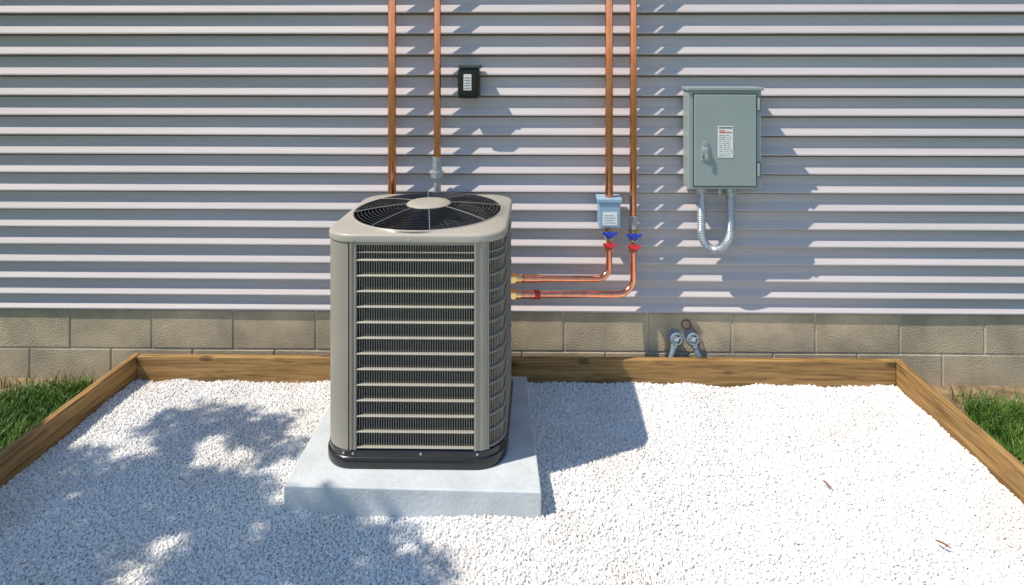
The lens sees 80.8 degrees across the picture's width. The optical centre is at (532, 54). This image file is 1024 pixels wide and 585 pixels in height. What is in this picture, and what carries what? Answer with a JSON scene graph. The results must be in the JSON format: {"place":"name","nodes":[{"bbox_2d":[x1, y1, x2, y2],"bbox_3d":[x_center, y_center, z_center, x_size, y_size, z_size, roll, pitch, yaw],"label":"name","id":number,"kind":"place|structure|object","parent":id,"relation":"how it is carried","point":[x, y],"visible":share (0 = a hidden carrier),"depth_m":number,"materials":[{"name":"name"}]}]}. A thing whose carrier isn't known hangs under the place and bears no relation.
{"place":"outdoors","nodes":[
{"label":"outdoors","id":0,"kind":"place"},
{"bbox_2d":[0,367,1023,463],"bbox_3d":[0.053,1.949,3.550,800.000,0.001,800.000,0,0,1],"label":"ground","id":1,"kind":"structure","parent":0,"point":[943,390],"depth_m":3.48,"materials":[{"name":"green plant"}]},
{"bbox_2d":[0,378,1023,584],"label":"gravel","id":2,"kind":"structure","parent":1,"relation":"on","point":[182,481],"depth_m":2.50,"materials":[{"name":"white gravel"}]},
{"bbox_2d":[284,377,540,519],"bbox_3d":[-0.495,1.844,2.863,1.074,0.160,0.870,0,0,1],"label":"concrete pad","id":3,"kind":"object","parent":2,"relation":"on","point":[319,481],"visible":0.55,"depth_m":2.46,"materials":[{"name":"white concrete"}]},
{"bbox_2d":[328,192,512,469],"bbox_3d":[-0.505,1.239,2.923,0.798,1.049,0.748,0,0,1],"label":"air conditioner","id":4,"kind":"object","parent":3,"relation":"on","point":[420,332],"visible":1,"depth_m":2.59,"materials":[{"name":"paint"}]},
{"bbox_2d":[388,0,395,193],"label":"copper pipe","id":5,"kind":"object","parent":4,"relation":"attached to","point":[391,96],"depth_m":3.49,"materials":[{"name":"orange metal"}]},
{"bbox_2d":[0,309,1023,385],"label":"foundation blocks","id":6,"kind":"structure","parent":1,"relation":"on","point":[835,333],"depth_m":3.56,"materials":[{"name":"concrete"}]},
{"bbox_2d":[0,353,1023,503],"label":"timber edging","id":7,"kind":"object","parent":1,"relation":"on","point":[1004,466],"visible":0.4,"depth_m":3.41,"materials":[{"name":"brown wood"}]},
{"bbox_2d":[0,309,1023,384],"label":"mortar","id":8,"kind":"object","parent":1,"relation":"on","point":[647,351],"depth_m":3.57,"materials":[{"name":"grey concrete"}]},
{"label":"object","id":9,"kind":"object","parent":1,"relation":"on","visible":0},
{"bbox_2d":[0,0,1023,314],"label":"siding","id":10,"kind":"object","parent":9,"relation":"attached to","point":[192,154],"visible":0.87,"depth_m":3.58,"materials":[{"name":"plastic"}]},
{"bbox_2d":[431,0,443,191],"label":"copper pipe","id":11,"kind":"object","parent":10,"relation":"attached to","point":[437,173],"visible":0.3,"depth_m":3.48,"materials":[{"name":"metal"}]},
{"bbox_2d":[458,65,481,97],"bbox_3d":[-0.367,0.160,3.514,0.135,0.195,0.084,0,0,1],"label":"control box","id":12,"kind":"object","parent":10,"relation":"attached to","point":[469,81],"visible":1,"depth_m":3.48,"materials":[{"name":"black plastic"}]},
{"bbox_2d":[460,71,475,94],"bbox_3d":[-0.372,0.169,3.478,0.096,0.139,0.006,0,0,1],"label":"door","id":13,"kind":"structure","parent":12,"relation":"in","point":[473,73],"depth_m":3.47,"materials":[{"name":"black plastic"}]},
{"bbox_2d":[511,0,617,283],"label":"copper pipe","id":14,"kind":"object","parent":10,"relation":"attached to","point":[609,235],"visible":0.98,"depth_m":3.44,"materials":[{"name":"orange metal"}]},
{"bbox_2d":[596,194,621,227],"bbox_3d":[0.440,0.904,3.471,0.140,0.164,0.138,0,0,1],"label":"junction box","id":15,"kind":"object","parent":14,"relation":"attached to","point":[608,212],"visible":0.97,"depth_m":3.41,"materials":[{"name":"blue plastic"}]},
{"bbox_2d":[511,0,641,299],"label":"copper pipe","id":16,"kind":"object","parent":10,"relation":"attached to","point":[634,237],"visible":0.99,"depth_m":3.44,"materials":[{"name":"metal"}]},
{"bbox_2d":[681,86,763,253],"bbox_3d":[1.090,0.672,3.452,0.432,0.968,0.165,0,0,1],"label":"electrical panel","id":17,"kind":"object","parent":10,"relation":"attached to","point":[721,137],"visible":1,"depth_m":3.39,"materials":[{"name":"paint"}]},
{"bbox_2d":[694,95,755,185],"bbox_3d":[1.090,0.488,3.398,0.350,0.517,0.009,0,0,1],"label":"door","id":18,"kind":"structure","parent":17,"relation":"in","point":[711,112],"depth_m":3.39,"materials":[{"name":"paint"}]},
{"bbox_2d":[667,329,682,356],"bbox_3d":[0.823,1.782,3.523,0.108,0.328,0.091,0,0,1],"label":"water spigot","id":19,"kind":"object","parent":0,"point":[674,336],"visible":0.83,"depth_m":3.49,"materials":[{"name":"silver metal"}]},
{"bbox_2d":[684,329,701,356],"bbox_3d":[0.959,1.782,3.521,0.129,0.328,0.091,0,0,1],"label":"water spigot","id":20,"kind":"object","parent":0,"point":[691,336],"visible":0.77,"depth_m":3.49,"materials":[{"name":"silver metal"}]},
{"bbox_2d":[681,320,699,346],"bbox_3d":[0.932,1.656,3.543,0.108,0.178,0.014,0,0,4],"label":"rusty wire","id":21,"kind":"object","parent":20,"relation":"attached to","point":[689,328],"visible":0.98,"depth_m":3.54,"materials":[{"name":"metal"}]}
]}

